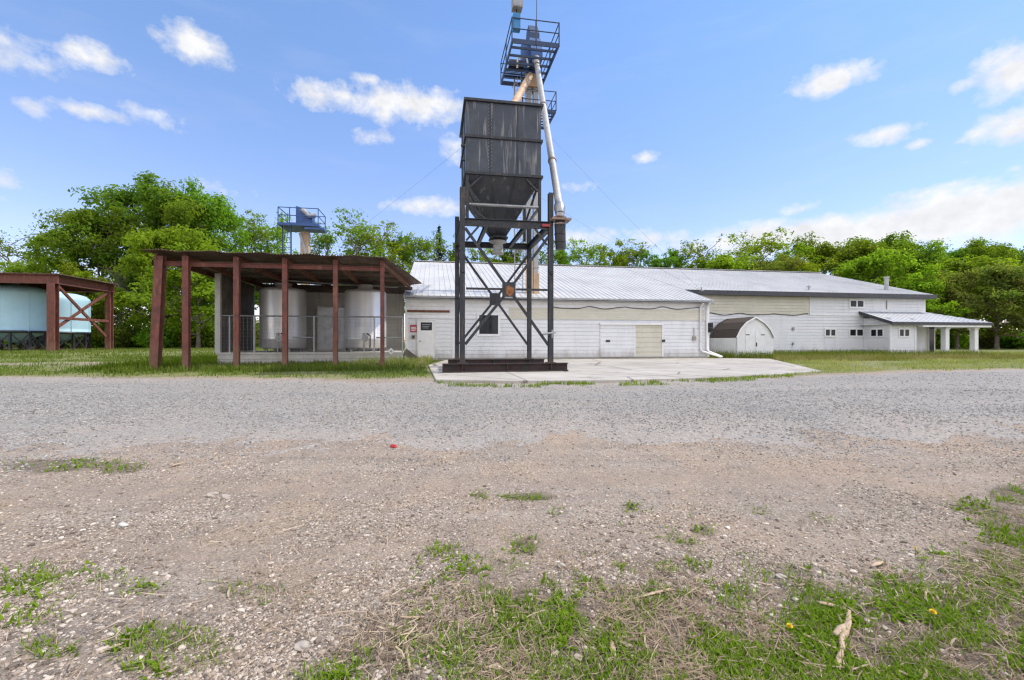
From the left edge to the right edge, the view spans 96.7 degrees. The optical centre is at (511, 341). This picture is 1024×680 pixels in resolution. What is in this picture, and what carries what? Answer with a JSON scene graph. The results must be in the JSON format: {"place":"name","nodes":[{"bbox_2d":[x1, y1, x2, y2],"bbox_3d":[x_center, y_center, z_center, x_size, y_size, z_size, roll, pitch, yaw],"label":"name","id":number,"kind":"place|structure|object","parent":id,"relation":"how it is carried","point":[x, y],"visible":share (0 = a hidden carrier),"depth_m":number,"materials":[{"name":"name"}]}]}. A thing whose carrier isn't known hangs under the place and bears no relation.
{"place":"outdoors","nodes":[
{"label":"outdoors","id":0,"kind":"place"},
{"bbox_2d":[0,347,273,358],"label":"lawn grass","id":1,"kind":"structure","parent":0,"point":[38,352],"depth_m":32.26,"materials":[{"name":"green plant"}]},
{"bbox_2d":[442,97,567,372],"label":"hopper tower","id":2,"kind":"structure","parent":0,"point":[500,163],"depth_m":14.56,"materials":[{"name":"metal"}]},
{"bbox_2d":[500,0,571,293],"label":"bucket elevator","id":3,"kind":"object","parent":2,"relation":"attached to","point":[528,65],"visible":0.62,"depth_m":22.65,"materials":[{"name":"blue metal"}]},
{"bbox_2d":[0,342,1023,679],"bbox_3d":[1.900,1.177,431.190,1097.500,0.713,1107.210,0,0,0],"label":"ground","id":4,"kind":"structure","parent":0,"point":[754,484],"depth_m":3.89,"materials":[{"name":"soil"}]},
{"bbox_2d":[0,283,46,350],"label":"poly tank","id":5,"kind":"object","parent":4,"relation":"on","point":[23,312],"visible":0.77,"depth_m":37.63,"materials":[{"name":"plastic"}]},
{"bbox_2d":[0,255,51,272],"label":"tree","id":6,"kind":"object","parent":4,"relation":"on","point":[19,267],"visible":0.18,"depth_m":59.12,"materials":[{"name":"green plant"}]},
{"bbox_2d":[0,222,57,272],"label":"tree","id":7,"kind":"object","parent":4,"relation":"on","point":[8,258],"visible":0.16,"depth_m":66.18,"materials":[{"name":"green plant"}]},
{"bbox_2d":[0,230,90,272],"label":"tree","id":8,"kind":"object","parent":4,"relation":"on","point":[7,249],"visible":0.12,"depth_m":63.96,"materials":[{"name":"green plant"}]},
{"bbox_2d":[24,292,91,349],"bbox_3d":[-44.003,-2.020,44.195,4.692,5.680,4.692,0,0,-10],"label":"poly tank","id":9,"kind":"object","parent":4,"relation":"on","point":[70,330],"visible":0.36,"depth_m":43.66,"materials":[{"name":"pale white plastic"},{"name":"dark steel"}]},
{"bbox_2d":[0,272,118,350],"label":"tank shelter","id":10,"kind":"object","parent":4,"relation":"on","point":[53,284],"visible":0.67,"depth_m":37.21,"materials":[{"name":"brown metal"}]},
{"bbox_2d":[22,221,107,309],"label":"tree","id":11,"kind":"object","parent":4,"relation":"on","point":[50,260],"visible":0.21,"depth_m":56.36,"materials":[{"name":"green plant"}]},
{"bbox_2d":[20,206,149,326],"bbox_3d":[-54.460,-8.335,59.861,16.059,18.909,13.244,0,0,5],"label":"tree","id":12,"kind":"object","parent":4,"relation":"on","point":[110,242],"visible":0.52,"depth_m":57.34,"materials":[{"name":"green plant"}]},
{"bbox_2d":[53,258,124,344],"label":"tree","id":13,"kind":"object","parent":4,"relation":"on","point":[99,312],"visible":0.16,"depth_m":51.77,"materials":[{"name":"green plant"}]},
{"bbox_2d":[64,317,119,347],"bbox_3d":[-49.815,-0.991,54.098,7.257,4.060,6.142,0,0,4],"label":"bush","id":14,"kind":"object","parent":4,"relation":"on","point":[97,344],"visible":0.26,"depth_m":53.09,"materials":[{"name":"green plant"}]},
{"bbox_2d":[95,326,138,347],"bbox_3d":[-45.071,-0.444,52.262,3.525,2.790,3.434,0,0,-14],"label":"bush","id":15,"kind":"object","parent":4,"relation":"on","point":[118,338],"visible":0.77,"depth_m":51.68,"materials":[{"name":"green plant"}]},
{"bbox_2d":[90,261,145,326],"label":"tree","id":16,"kind":"object","parent":4,"relation":"on","point":[119,319],"visible":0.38,"depth_m":54.70,"materials":[{"name":"green plant"}]},
{"bbox_2d":[44,170,198,331],"bbox_3d":[-50.746,-10.776,62.439,17.645,23.954,18.195,0,0,-13],"label":"tree","id":17,"kind":"object","parent":4,"relation":"on","point":[144,189],"visible":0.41,"depth_m":57.89,"materials":[{"name":"green plant"}]},
{"bbox_2d":[114,320,150,347],"bbox_3d":[-43.959,-0.846,54.352,4.515,3.693,5.752,0,0,30],"label":"bush","id":18,"kind":"object","parent":4,"relation":"on","point":[134,342],"visible":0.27,"depth_m":52.97,"materials":[{"name":"green plant"}]},
{"bbox_2d":[72,224,217,343],"bbox_3d":[-41.374,-6.165,52.834,14.835,14.708,11.496,0,0,-13],"label":"tree","id":19,"kind":"object","parent":4,"relation":"on","point":[150,240],"visible":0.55,"depth_m":50.56,"materials":[{"name":"green plant"}]},
{"bbox_2d":[91,352,218,370],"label":"tall weeds","id":20,"kind":"object","parent":4,"relation":"on","point":[194,359],"visible":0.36,"depth_m":16.37,"materials":[{"name":"green plant"}]},
{"bbox_2d":[131,323,181,347],"bbox_3d":[-39.523,-0.661,51.765,5.024,3.321,5.936,0,0,-5],"label":"bush","id":21,"kind":"object","parent":4,"relation":"on","point":[168,342],"visible":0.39,"depth_m":50.45,"materials":[{"name":"green plant"}]},
{"bbox_2d":[114,178,231,328],"bbox_3d":[-43.889,-10.193,59.770,12.927,22.754,17.097,0,0,-42],"label":"tree","id":22,"kind":"object","parent":4,"relation":"on","point":[189,208],"visible":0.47,"depth_m":58.07,"materials":[{"name":"green plant"}]},
{"bbox_2d":[120,239,227,347],"bbox_3d":[-35.099,-5.267,50.942,10.694,12.715,11.925,0,0,-3],"label":"tree","id":23,"kind":"object","parent":4,"relation":"on","point":[202,286],"visible":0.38,"depth_m":48.88,"materials":[{"name":"green plant"}]},
{"bbox_2d":[176,319,205,347],"bbox_3d":[-36.257,-0.828,52.746,4.599,3.639,4.479,0,0,-26],"label":"bush","id":24,"kind":"object","parent":4,"relation":"on","point":[193,345],"visible":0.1,"depth_m":51.65,"materials":[{"name":"green plant"}]},
{"bbox_2d":[176,285,214,327],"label":"tree","id":25,"kind":"object","parent":4,"relation":"on","point":[204,304],"visible":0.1,"depth_m":52.53,"materials":[{"name":"green plant"}]},
{"bbox_2d":[201,328,214,347],"bbox_3d":[-34.255,-0.529,52.135,4.659,2.991,3.656,0,0,45],"label":"bush","id":26,"kind":"object","parent":4,"relation":"on","point":[208,341],"visible":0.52,"depth_m":50.68,"materials":[{"name":"green plant"}]},
{"bbox_2d":[154,176,266,303],"bbox_3d":[-41.699,-10.386,64.145,15.456,23.192,15.195,0,0,17],"label":"tree","id":27,"kind":"object","parent":4,"relation":"on","point":[220,208],"visible":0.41,"depth_m":61.38,"materials":[{"name":"green plant"}]},
{"bbox_2d":[0,354,440,380],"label":"lawn grass","id":28,"kind":"structure","parent":4,"relation":"on","point":[28,369],"depth_m":14.66,"materials":[{"name":"green plant"}]},
{"bbox_2d":[222,209,276,309],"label":"tree","id":29,"kind":"object","parent":4,"relation":"on","point":[257,232],"visible":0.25,"depth_m":65.67,"materials":[{"name":"green plant"}]},
{"bbox_2d":[82,359,416,373],"bbox_3d":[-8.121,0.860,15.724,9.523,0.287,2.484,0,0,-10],"label":"tall weeds","id":30,"kind":"object","parent":4,"relation":"on","point":[256,367],"visible":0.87,"depth_m":15.12,"materials":[{"name":"green plant"}]},
{"bbox_2d":[222,210,299,283],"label":"tree","id":31,"kind":"object","parent":4,"relation":"on","point":[270,244],"visible":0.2,"depth_m":69.34,"materials":[{"name":"green plant"}]},
{"bbox_2d":[143,249,421,370],"bbox_3d":[-8.486,-0.963,19.639,8.966,4.237,7.880,0,0,-10],"label":"steel canopy","id":32,"kind":"object","parent":4,"relation":"on","point":[232,274],"visible":0.89,"depth_m":17.23,"materials":[{"name":"brown metal"}]},
{"bbox_2d":[293,640,309,651],"bbox_3d":[-1.035,1.505,2.242,0.075,0.053,0.065,0,0,0],"label":"stone","id":33,"kind":"object","parent":4,"relation":"on","point":[300,646],"visible":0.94,"depth_m":2.22,"materials":[{"name":"white stone"}]},
{"bbox_2d":[277,206,326,284],"bbox_3d":[-12.384,-3.515,27.233,2.600,9.030,2.105,0,0,-10],"label":"bucket elevator","id":34,"kind":"object","parent":4,"relation":"on","point":[305,225],"visible":0.57,"depth_m":26.95,"materials":[{"name":"blue metal"}]},
{"bbox_2d":[216,315,418,364],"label":"tank platform","id":35,"kind":"structure","parent":4,"relation":"on","point":[254,355],"depth_m":19.43,"materials":[{"name":"grey concrete"}]},
{"bbox_2d":[259,282,306,351],"bbox_3d":[-10.503,-1.089,20.890,1.964,3.177,2.098,0,0,-10],"label":"steel tank","id":36,"kind":"object","parent":35,"relation":"on","point":[270,300],"visible":0.77,"depth_m":20.19,"materials":[{"name":"silver metal"}]},
{"bbox_2d":[317,306,347,350],"bbox_3d":[-8.875,-0.624,22.545,1.335,2.187,0.720,0,0,-10],"label":"control cabinet","id":37,"kind":"object","parent":35,"relation":"on","point":[324,328],"visible":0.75,"depth_m":22.16,"materials":[{"name":"grey metal"}]},
{"bbox_2d":[344,284,385,351],"bbox_3d":[-6.925,-1.085,21.501,1.907,3.170,2.042,0,0,-10],"label":"steel tank","id":38,"kind":"object","parent":35,"relation":"on","point":[363,300],"visible":0.85,"depth_m":20.72,"materials":[{"name":"silver metal"}]},
{"bbox_2d":[310,222,347,285],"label":"tree","id":39,"kind":"object","parent":4,"relation":"on","point":[325,240],"visible":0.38,"depth_m":67.26,"materials":[{"name":"green plant"}]},
{"bbox_2d":[326,207,388,285],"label":"tree","id":40,"kind":"object","parent":4,"relation":"on","point":[378,252],"visible":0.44,"depth_m":64.99,"materials":[{"name":"green plant"}]},
{"bbox_2d":[344,220,418,286],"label":"tree","id":41,"kind":"object","parent":4,"relation":"on","point":[389,255],"visible":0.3,"depth_m":68.52,"materials":[{"name":"green plant"}]},
{"bbox_2d":[345,353,432,368],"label":"tall weeds","id":42,"kind":"object","parent":4,"relation":"on","point":[423,361],"visible":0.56,"depth_m":17.73,"materials":[{"name":"green plant"}]},
{"bbox_2d":[380,232,424,346],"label":"tree","id":43,"kind":"object","parent":4,"relation":"on","point":[405,254],"visible":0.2,"depth_m":72.72,"materials":[{"name":"green plant"}]},
{"bbox_2d":[397,230,450,286],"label":"tree","id":44,"kind":"object","parent":4,"relation":"on","point":[423,247],"visible":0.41,"depth_m":70.81,"materials":[{"name":"green plant"}]},
{"bbox_2d":[431,226,446,260],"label":"tree","id":45,"kind":"object","parent":4,"relation":"on","point":[441,254],"visible":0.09,"depth_m":81.78,"materials":[{"name":"green plant"}]},
{"bbox_2d":[440,233,465,261],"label":"tree","id":46,"kind":"object","parent":4,"relation":"on","point":[452,257],"visible":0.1,"depth_m":71.38,"materials":[{"name":"green plant"}]},
{"bbox_2d":[466,248,505,262],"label":"tree","id":47,"kind":"object","parent":4,"relation":"on","point":[481,258],"visible":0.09,"depth_m":70.61,"materials":[{"name":"green plant"}]},
{"bbox_2d":[491,241,525,263],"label":"tree","id":48,"kind":"object","parent":4,"relation":"on","point":[507,257],"visible":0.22,"depth_m":73.15,"materials":[{"name":"green plant"}]},
{"bbox_2d":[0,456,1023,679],"bbox_3d":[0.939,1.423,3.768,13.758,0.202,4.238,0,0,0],"label":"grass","id":49,"kind":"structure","parent":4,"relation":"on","point":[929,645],"depth_m":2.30,"materials":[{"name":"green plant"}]},
{"bbox_2d":[0,457,1023,679],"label":"weeds","id":50,"kind":"object","parent":4,"relation":"on","point":[821,651],"visible":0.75,"depth_m":2.42,"materials":[{"name":"green plant"}]},
{"bbox_2d":[0,479,1023,679],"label":"dead grass","id":51,"kind":"structure","parent":4,"relation":"on","point":[877,632],"depth_m":2.39,"materials":[{"name":"plant"}]},
{"bbox_2d":[0,372,1023,495],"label":"road stones","id":52,"kind":"object","parent":4,"relation":"on","point":[436,415],"visible":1,"depth_m":7.85,"materials":[{"name":"grey gravel"}]},
{"bbox_2d":[3,309,1022,347],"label":"undergrowth","id":53,"kind":"object","parent":4,"relation":"on","point":[965,345],"visible":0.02,"depth_m":59.59,"materials":[{"name":"green plant"}]},
{"bbox_2d":[538,240,567,263],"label":"tree","id":54,"kind":"object","parent":4,"relation":"on","point":[543,257],"visible":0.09,"depth_m":71.73,"materials":[{"name":"green plant"}]},
{"bbox_2d":[100,558,1023,679],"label":"dry husks","id":55,"kind":"object","parent":4,"relation":"on","point":[588,640],"visible":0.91,"depth_m":2.23,"materials":[{"name":"plant"}]},
{"bbox_2d":[554,240,576,264],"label":"tree","id":56,"kind":"object","parent":4,"relation":"on","point":[564,261],"visible":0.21,"depth_m":70.92,"materials":[{"name":"green plant"}]},
{"bbox_2d":[566,237,606,265],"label":"tree","id":57,"kind":"object","parent":4,"relation":"on","point":[589,257],"visible":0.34,"depth_m":72.71,"materials":[{"name":"green plant"}]},
{"bbox_2d":[596,238,627,266],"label":"tree","id":58,"kind":"object","parent":4,"relation":"on","point":[618,259],"visible":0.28,"depth_m":71.15,"materials":[{"name":"green plant"}]},
{"bbox_2d":[428,358,820,383],"bbox_3d":[5.925,1.055,18.277,18.295,0.200,12.721,0,0,-10],"label":"concrete pad","id":59,"kind":"object","parent":4,"relation":"on","point":[611,370],"visible":0.62,"depth_m":14.35,"materials":[{"name":"grey concrete"}]},
{"bbox_2d":[621,238,656,266],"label":"tree","id":60,"kind":"object","parent":4,"relation":"on","point":[631,252],"visible":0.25,"depth_m":72.44,"materials":[{"name":"green plant"}]},
{"bbox_2d":[635,251,678,267],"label":"tree","id":61,"kind":"object","parent":4,"relation":"on","point":[659,262],"visible":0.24,"depth_m":69.49,"materials":[{"name":"green plant"}]},
{"bbox_2d":[663,245,693,267],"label":"tree","id":62,"kind":"object","parent":4,"relation":"on","point":[678,264],"visible":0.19,"depth_m":73.16,"materials":[{"name":"green plant"}]},
{"bbox_2d":[403,260,992,360],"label":"warehouse","id":63,"kind":"structure","parent":4,"relation":"on","point":[612,312],"depth_m":28.76,"materials":[{"name":"white metal"}]},
{"bbox_2d":[417,318,435,357],"bbox_3d":[-4.335,-0.154,23.105,0.961,1.989,0.115,0,0,-10],"label":"door","id":64,"kind":"structure","parent":63,"relation":"in","point":[426,328],"depth_m":23.12,"materials":[{"name":"white metal"}]},
{"bbox_2d":[477,313,499,335],"bbox_3d":[-1.212,-0.865,23.673,1.225,1.219,0.043,0,0,-10],"label":"window","id":65,"kind":"structure","parent":63,"relation":"in","point":[491,327],"depth_m":23.69,"materials":[{"name":"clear glass"}]},
{"bbox_2d":[600,325,634,356],"bbox_3d":[5.759,-0.040,24.869,1.986,1.800,0.130,0,0,-10],"label":"sliding door","id":66,"kind":"structure","parent":63,"relation":"in","point":[615,340],"depth_m":24.84,"materials":[{"name":"white metal"}]},
{"bbox_2d":[636,325,661,356],"bbox_3d":[7.547,-0.021,25.217,1.562,1.763,0.106,0,0,-10],"label":"beige panel door","id":67,"kind":"structure","parent":63,"relation":"in","point":[648,337],"depth_m":25.18,"materials":[{"name":"beige metal"}]},
{"bbox_2d":[824,328,836,336],"bbox_3d":[21.473,-0.581,30.690,0.927,0.585,0.043,0,0,-10],"label":"window","id":68,"kind":"structure","parent":63,"relation":"in","point":[828,332],"depth_m":30.69,"materials":[{"name":"clear glass"}]},
{"bbox_2d":[849,328,863,336],"bbox_3d":[23.495,-0.587,31.042,1.198,0.590,0.043,0,0,-10],"label":"window","id":69,"kind":"structure","parent":63,"relation":"in","point":[853,332],"depth_m":31.03,"materials":[{"name":"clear glass"}]},
{"bbox_2d":[849,299,864,307],"bbox_3d":[23.526,-2.554,31.047,1.198,0.590,0.043,0,0,-10],"label":"window","id":70,"kind":"structure","parent":63,"relation":"in","point":[853,303],"depth_m":31.03,"materials":[{"name":"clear glass"}]},
{"bbox_2d":[870,328,883,336],"bbox_3d":[24.194,-0.557,30.186,0.041,0.604,0.982,0,0,-10],"label":"window","id":71,"kind":"structure","parent":63,"relation":"in","point":[874,332],"depth_m":30.16,"materials":[{"name":"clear glass"}]},
{"bbox_2d":[898,328,910,336],"bbox_3d":[25.399,-0.544,29.465,0.889,0.595,0.043,0,0,-10],"label":"window","id":72,"kind":"structure","parent":63,"relation":"in","point":[902,332],"depth_m":29.45,"materials":[{"name":"clear glass"}]},
{"bbox_2d":[928,327,934,352],"bbox_3d":[29.541,-0.124,32.062,0.510,2.009,0.057,0,0,-10],"label":"door","id":73,"kind":"structure","parent":63,"relation":"in","point":[931,330],"depth_m":32.02,"materials":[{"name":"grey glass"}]},
{"bbox_2d":[671,233,726,268],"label":"tree","id":74,"kind":"object","parent":4,"relation":"on","point":[694,251],"visible":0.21,"depth_m":71.16,"materials":[{"name":"green plant"}]},
{"bbox_2d":[684,252,762,269],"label":"tree","id":75,"kind":"object","parent":4,"relation":"on","point":[724,261],"visible":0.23,"depth_m":66.00,"materials":[{"name":"green plant"}]},
{"bbox_2d":[709,317,774,355],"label":"garden shed","id":76,"kind":"structure","parent":4,"relation":"on","point":[748,334],"depth_m":26.80,"materials":[{"name":"white paint"}]},
{"bbox_2d":[745,330,754,353],"bbox_3d":[13.937,0.125,26.627,0.610,1.550,0.043,0,0,-10],"label":"door","id":77,"kind":"structure","parent":76,"relation":"in","point":[749,334],"depth_m":26.62,"materials":[{"name":"white wood"}]},
{"bbox_2d":[755,330,764,353],"bbox_3d":[14.564,0.125,26.740,0.610,1.550,0.043,0,0,-10],"label":"door","id":78,"kind":"structure","parent":76,"relation":"in","point":[759,334],"depth_m":26.73,"materials":[{"name":"white wood"}]},
{"bbox_2d":[723,226,794,261],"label":"tree","id":79,"kind":"object","parent":4,"relation":"on","point":[769,244],"visible":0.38,"depth_m":70.89,"materials":[{"name":"green plant"}]},
{"bbox_2d":[744,254,807,270],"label":"tree","id":80,"kind":"object","parent":4,"relation":"on","point":[763,265],"visible":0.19,"depth_m":65.59,"materials":[{"name":"green plant"}]},
{"bbox_2d":[773,240,828,272],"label":"tree","id":81,"kind":"object","parent":4,"relation":"on","point":[805,249],"visible":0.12,"depth_m":70.33,"materials":[{"name":"green plant"}]},
{"bbox_2d":[789,253,843,276],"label":"tree","id":82,"kind":"object","parent":4,"relation":"on","point":[808,266],"visible":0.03,"depth_m":63.72,"materials":[{"name":"green plant"}]},
{"bbox_2d":[779,231,855,274],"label":"tree","id":83,"kind":"object","parent":4,"relation":"on","point":[823,249],"visible":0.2,"depth_m":73.83,"materials":[{"name":"green plant"}]},
{"bbox_2d":[835,609,851,670],"bbox_3d":[1.672,1.488,2.296,0.040,0.030,0.567,0,0,42],"label":"corn husk","id":84,"kind":"object","parent":4,"relation":"on","point":[848,621],"visible":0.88,"depth_m":2.30,"materials":[{"name":"beige plant"}]},
{"bbox_2d":[709,349,1023,361],"bbox_3d":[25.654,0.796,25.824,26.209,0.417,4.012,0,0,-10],"label":"tall weeds","id":85,"kind":"object","parent":4,"relation":"on","point":[868,357],"visible":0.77,"depth_m":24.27,"materials":[{"name":"green plant"}]},
{"bbox_2d":[820,237,913,287],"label":"tree","id":86,"kind":"object","parent":4,"relation":"on","point":[852,250],"visible":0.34,"depth_m":67.75,"materials":[{"name":"green plant"}]},
{"bbox_2d":[844,230,928,288],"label":"tree","id":87,"kind":"object","parent":4,"relation":"on","point":[892,239],"visible":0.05,"depth_m":72.18,"materials":[{"name":"green plant"}]},
{"bbox_2d":[830,246,944,314],"bbox_3d":[48.828,-5.512,62.870,11.789,13.711,15.212,0,0,-16],"label":"tree","id":88,"kind":"object","parent":4,"relation":"on","point":[875,265],"visible":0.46,"depth_m":60.31,"materials":[{"name":"green plant"}]},
{"bbox_2d":[876,234,953,286],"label":"tree","id":89,"kind":"object","parent":4,"relation":"on","point":[903,243],"visible":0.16,"depth_m":69.66,"materials":[{"name":"green plant"}]},
{"bbox_2d":[881,259,986,344],"bbox_3d":[52.684,-4.532,58.520,10.838,11.556,9.719,0,0,2],"label":"tree","id":90,"kind":"object","parent":4,"relation":"on","point":[928,286],"visible":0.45,"depth_m":56.75,"materials":[{"name":"green plant"}]},
{"bbox_2d":[909,240,963,315],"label":"tree","id":91,"kind":"object","parent":4,"relation":"on","point":[937,250],"visible":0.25,"depth_m":67.67,"materials":[{"name":"green plant"}]},
{"bbox_2d":[937,332,969,347],"bbox_3d":[61.667,-0.248,63.955,5.002,2.798,4.234,0,0,-29],"label":"bush","id":92,"kind":"object","parent":4,"relation":"on","point":[962,340],"visible":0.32,"depth_m":63.25,"materials":[{"name":"green plant"}]},
{"bbox_2d":[924,267,1009,348],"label":"tree","id":93,"kind":"object","parent":4,"relation":"on","point":[962,278],"visible":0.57,"depth_m":56.87,"materials":[{"name":"green plant"}]},
{"bbox_2d":[922,255,1023,348],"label":"tree","id":94,"kind":"object","parent":4,"relation":"on","point":[979,262],"visible":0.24,"depth_m":61.46,"materials":[{"name":"green plant"}]},
{"bbox_2d":[923,239,1023,317],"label":"tree","id":95,"kind":"object","parent":4,"relation":"on","point":[954,253],"visible":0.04,"depth_m":72.89,"materials":[{"name":"green plant"}]},
{"bbox_2d":[945,236,1023,327],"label":"tree","id":96,"kind":"object","parent":4,"relation":"on","point":[1000,250],"visible":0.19,"depth_m":68.55,"materials":[{"name":"green plant"}]},
{"bbox_2d":[950,259,1023,348],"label":"tree","id":97,"kind":"object","parent":4,"relation":"on","point":[993,275],"visible":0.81,"depth_m":55.03,"materials":[{"name":"green plant"}]},
{"bbox_2d":[978,331,1004,348],"bbox_3d":[64.631,-0.302,61.617,3.633,2.875,3.538,0,0,16],"label":"bush","id":98,"kind":"object","parent":4,"relation":"on","point":[986,343],"visible":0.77,"depth_m":61.11,"materials":[{"name":"green plant"}]},
{"bbox_2d":[980,277,1023,337],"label":"tree","id":99,"kind":"object","parent":4,"relation":"on","point":[1008,326],"visible":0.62,"depth_m":54.57,"materials":[{"name":"green plant"}]},
{"bbox_2d":[992,334,1023,348],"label":"bush","id":100,"kind":"object","parent":4,"relation":"on","point":[1004,342],"visible":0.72,"depth_m":59.60,"materials":[{"name":"green plant"}]},
{"bbox_2d":[1007,331,1023,348],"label":"bush","id":101,"kind":"object","parent":4,"relation":"on","point":[1020,342],"visible":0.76,"depth_m":58.13,"materials":[{"name":"green plant"}]},
{"bbox_2d":[0,370,1023,455],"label":"gravel road","id":102,"kind":"structure","parent":0,"point":[176,432],"depth_m":8.02,"materials":[{"name":"grey gravel"}]},
{"bbox_2d":[0,0,1023,341],"label":"sky","id":103,"kind":"structure","parent":0,"point":[836,120],"materials":[{"name":"blue"}]},
{"bbox_2d":[437,373,799,387],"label":"pad fringe grass","id":104,"kind":"structure","parent":0,"point":[711,379],"depth_m":10.93,"materials":[{"name":"green plant"}]},
{"bbox_2d":[708,351,1023,375],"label":"lawn grass","id":105,"kind":"structure","parent":0,"point":[947,361],"depth_m":19.27,"materials":[{"name":"green plant"}]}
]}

